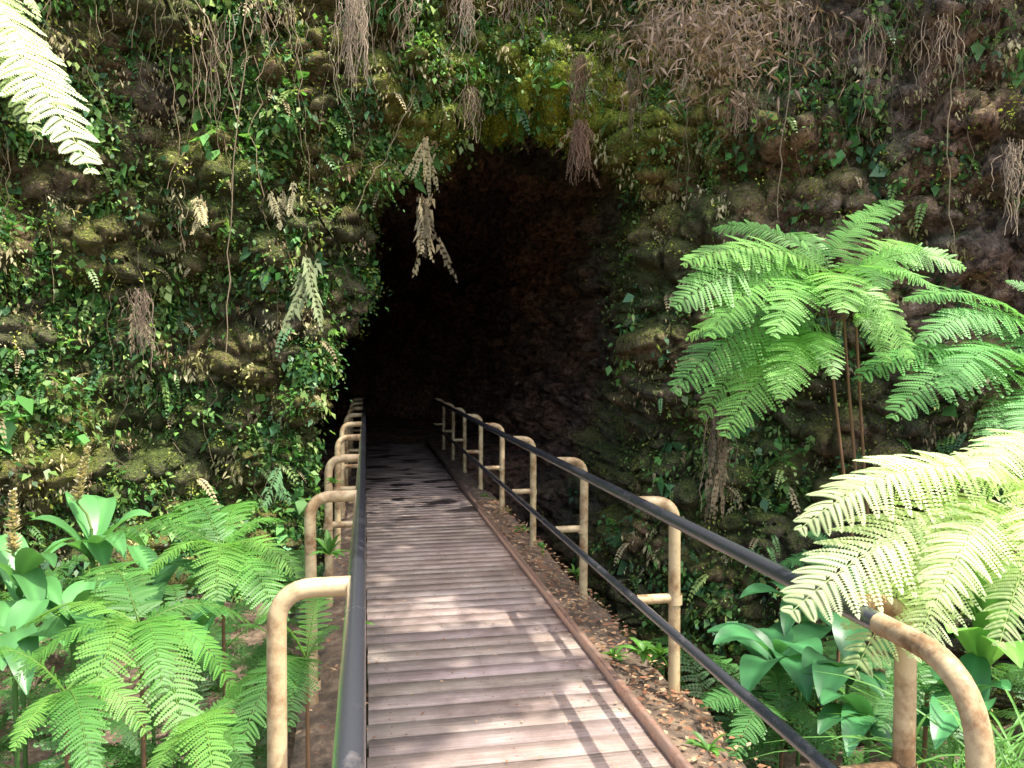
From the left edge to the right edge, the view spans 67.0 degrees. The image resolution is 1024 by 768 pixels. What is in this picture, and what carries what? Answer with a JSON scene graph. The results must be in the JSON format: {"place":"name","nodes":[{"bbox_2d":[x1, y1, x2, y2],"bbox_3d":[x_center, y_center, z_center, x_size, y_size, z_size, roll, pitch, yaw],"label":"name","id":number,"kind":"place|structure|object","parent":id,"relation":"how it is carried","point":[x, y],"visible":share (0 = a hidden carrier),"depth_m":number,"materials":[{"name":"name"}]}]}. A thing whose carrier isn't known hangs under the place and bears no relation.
{"place":"outdoors","nodes":[
{"label":"outdoors","id":0,"kind":"place"},
{"bbox_2d":[0,593,1023,767],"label":"ground","id":1,"kind":"structure","parent":0,"point":[38,754],"depth_m":6.09,"materials":[{"name":"soil"}]},
{"bbox_2d":[0,598,67,767],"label":"ginger plant","id":2,"kind":"object","parent":1,"relation":"on","point":[16,634],"visible":0.87,"depth_m":3.29,"materials":[{"name":"green plant"}]},
{"bbox_2d":[0,488,75,767],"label":"ginger plant","id":3,"kind":"object","parent":1,"relation":"on","point":[22,572],"visible":0.92,"depth_m":3.84,"materials":[{"name":"green plant"}]},
{"bbox_2d":[0,0,102,174],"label":"tree fern","id":4,"kind":"object","parent":1,"relation":"on","point":[35,61],"visible":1,"depth_m":2.18,"materials":[{"name":"green plant"}]},
{"bbox_2d":[0,646,152,767],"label":"fern","id":5,"kind":"object","parent":1,"relation":"on","point":[71,689],"visible":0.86,"depth_m":2.52,"materials":[{"name":"green plant"}]},
{"bbox_2d":[25,579,144,760],"bbox_3d":[-2.040,1.678,3.624,0.889,1.474,0.391,1,2,40],"label":"ginger plant","id":6,"kind":"object","parent":1,"relation":"on","point":[77,591],"visible":0.33,"depth_m":3.69,"materials":[{"name":"green plant"}]},
{"bbox_2d":[29,446,151,764],"bbox_3d":[-2.454,1.381,4.590,0.665,2.024,1.139,0,1,-11],"label":"ginger plant","id":7,"kind":"object","parent":1,"relation":"on","point":[93,514],"visible":0.93,"depth_m":4.60,"materials":[{"name":"green plant"}]},
{"bbox_2d":[8,561,254,767],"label":"fern","id":8,"kind":"object","parent":1,"relation":"on","point":[150,626],"visible":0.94,"depth_m":2.89,"materials":[{"name":"green plant"}]},
{"bbox_2d":[98,544,206,766],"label":"ginger plant","id":9,"kind":"object","parent":1,"relation":"on","point":[144,556],"visible":0.49,"depth_m":4.24,"materials":[{"name":"green plant"}]},
{"bbox_2d":[143,588,233,762],"bbox_3d":[-1.443,1.735,3.716,0.493,1.358,0.508,1,2,33],"label":"ginger plant","id":10,"kind":"object","parent":1,"relation":"on","point":[200,618],"visible":0.34,"depth_m":3.80,"materials":[{"name":"green plant"}]},
{"bbox_2d":[142,682,256,767],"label":"fern","id":11,"kind":"object","parent":1,"relation":"on","point":[206,720],"visible":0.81,"depth_m":2.46,"materials":[{"name":"green plant"}]},
{"bbox_2d":[98,498,304,767],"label":"fern","id":12,"kind":"object","parent":1,"relation":"on","point":[226,549],"visible":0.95,"depth_m":3.96,"materials":[{"name":"green plant"}]},
{"bbox_2d":[217,597,338,767],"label":"fern","id":13,"kind":"object","parent":1,"relation":"on","point":[293,663],"visible":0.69,"depth_m":2.92,"materials":[{"name":"green plant"}]},
{"bbox_2d":[0,0,1023,754],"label":"cliff with lava tube","id":14,"kind":"structure","parent":1,"relation":"on","point":[488,338],"depth_m":8.41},
{"bbox_2d":[0,0,1002,626],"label":"hanging dry fronds","id":15,"kind":"object","parent":14,"relation":"hanging from","point":[424,220],"visible":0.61,"depth_m":7.05,"materials":[{"name":"beige plant"}]},
{"bbox_2d":[0,0,1023,750],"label":"wall foliage","id":16,"kind":"object","parent":14,"relation":"attached to","point":[172,310],"visible":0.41,"depth_m":8.19,"materials":[{"name":"green plant"}]},
{"bbox_2d":[0,0,1023,551],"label":"hanging roots and vines","id":17,"kind":"object","parent":14,"relation":"hanging from","point":[352,10],"visible":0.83,"depth_m":6.64,"materials":[{"name":"brown plant"}]},
{"bbox_2d":[0,0,1023,748],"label":"dry wall plants","id":18,"kind":"object","parent":14,"relation":"attached to","point":[504,48],"visible":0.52,"depth_m":8.17,"materials":[{"name":"brown plant"}]},
{"bbox_2d":[0,0,1023,748],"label":"moss clumps","id":19,"kind":"object","parent":14,"relation":"attached to","point":[522,208],"visible":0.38,"depth_m":8.34,"materials":[{"name":"green plant"}]},
{"bbox_2d":[0,0,1023,749],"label":"broadleaf plants","id":20,"kind":"object","parent":14,"relation":"attached to","point":[10,428],"visible":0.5,"depth_m":8.14,"materials":[{"name":"green plant"}]},
{"bbox_2d":[0,0,1023,749],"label":"wall ferns","id":21,"kind":"object","parent":14,"relation":"attached to","point":[284,338],"depth_m":8.14,"materials":[{"name":"green plant"}]},
{"bbox_2d":[540,0,881,117],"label":"dead fern thatch","id":22,"kind":"object","parent":14,"relation":"attached to","point":[700,35],"visible":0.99,"depth_m":6.13,"materials":[{"name":"brown plant"}]},
{"bbox_2d":[0,550,1023,767],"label":"fern undergrowth","id":23,"kind":"object","parent":1,"relation":"on","point":[130,742],"visible":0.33,"depth_m":4.63,"materials":[{"name":"green plant"}]},
{"bbox_2d":[290,441,746,767],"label":"wooden footbridge","id":24,"kind":"object","parent":1,"relation":"on","point":[401,478],"visible":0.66,"depth_m":4.26,"materials":[{"name":"brown wood"}]},
{"bbox_2d":[266,397,365,767],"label":"pipe railing","id":25,"kind":"object","parent":24,"relation":"attached to","point":[349,749],"visible":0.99,"depth_m":2.27,"materials":[{"name":"beige metal"}]},
{"bbox_2d":[310,476,730,757],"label":"ledge weeds","id":26,"kind":"object","parent":24,"relation":"on","point":[328,545],"visible":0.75,"depth_m":3.99,"materials":[{"name":"green plant"}]},
{"bbox_2d":[296,498,770,767],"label":"leaf litter","id":27,"kind":"object","parent":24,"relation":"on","point":[677,698],"visible":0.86,"depth_m":4.25,"materials":[{"name":"brown plant"}]},
{"bbox_2d":[431,398,995,767],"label":"pipe railing","id":28,"kind":"object","parent":24,"relation":"on","point":[944,663],"visible":0.94,"depth_m":2.62,"materials":[{"name":"beige metal"}]},
{"bbox_2d":[707,621,831,767],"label":"ginger plant","id":29,"kind":"object","parent":1,"relation":"on","point":[773,643],"visible":0.8,"depth_m":3.86,"materials":[{"name":"green plant"}]},
{"bbox_2d":[702,659,842,767],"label":"fern","id":30,"kind":"object","parent":1,"relation":"on","point":[788,713],"visible":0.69,"depth_m":3.43,"materials":[{"name":"green plant"}]},
{"bbox_2d":[739,580,846,765],"bbox_3d":[1.603,1.772,4.401,0.484,1.251,0.646,1,2,35],"label":"ginger plant","id":31,"kind":"object","parent":1,"relation":"on","point":[787,621],"visible":0.47,"depth_m":4.38,"materials":[{"name":"green plant"}]},
{"bbox_2d":[667,198,965,717],"bbox_3d":[1.914,0.573,4.511,2.184,3.451,1.271,0,1,-11],"label":"tree fern","id":32,"kind":"object","parent":1,"relation":"on","point":[798,342],"visible":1,"depth_m":4.38,"materials":[{"name":"green plant"}]},
{"bbox_2d":[780,530,883,758],"bbox_3d":[1.966,1.649,4.584,0.738,1.489,0.547,0,1,-11],"label":"fern","id":33,"kind":"object","parent":1,"relation":"on","point":[797,560],"visible":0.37,"depth_m":4.64,"materials":[{"name":"green plant"}]},
{"bbox_2d":[802,612,893,765],"bbox_3d":[1.566,1.777,3.517,0.376,1.282,0.878,1,2,40],"label":"ginger plant","id":34,"kind":"object","parent":1,"relation":"on","point":[816,660],"visible":0.59,"depth_m":3.44,"materials":[{"name":"green plant"}]},
{"bbox_2d":[817,688,892,762],"bbox_3d":[1.417,1.832,3.174,0.505,1.188,0.243,-1,2,-33],"label":"ginger plant","id":35,"kind":"object","parent":1,"relation":"on","point":[854,705],"visible":0.78,"depth_m":3.12,"materials":[{"name":"green plant"}]},
{"bbox_2d":[749,662,1023,767],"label":"grass","id":36,"kind":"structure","parent":1,"relation":"on","point":[1008,750],"depth_m":2.86,"materials":[{"name":"green plant"}]},
{"bbox_2d":[780,429,1023,679],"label":"tree fern","id":37,"kind":"object","parent":1,"relation":"on","point":[940,551],"visible":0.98,"depth_m":2.11,"materials":[{"name":"green plant"}]},
{"bbox_2d":[867,655,977,767],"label":"fern","id":38,"kind":"object","parent":1,"relation":"on","point":[928,692],"visible":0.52,"depth_m":2.80,"materials":[{"name":"green plant"}]},
{"bbox_2d":[853,280,1023,667],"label":"tree fern","id":39,"kind":"object","parent":1,"relation":"on","point":[985,365],"visible":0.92,"depth_m":4.58,"materials":[{"name":"green plant"}]},
{"bbox_2d":[916,652,1011,767],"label":"ginger plant","id":40,"kind":"object","parent":1,"relation":"on","point":[978,669],"visible":0.44,"depth_m":2.79,"materials":[{"name":"green plant"}]},
{"bbox_2d":[944,558,1023,667],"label":"ginger plant","id":41,"kind":"object","parent":1,"relation":"on","point":[975,641],"visible":0.42,"depth_m":3.02,"materials":[{"name":"green plant"}]}
]}

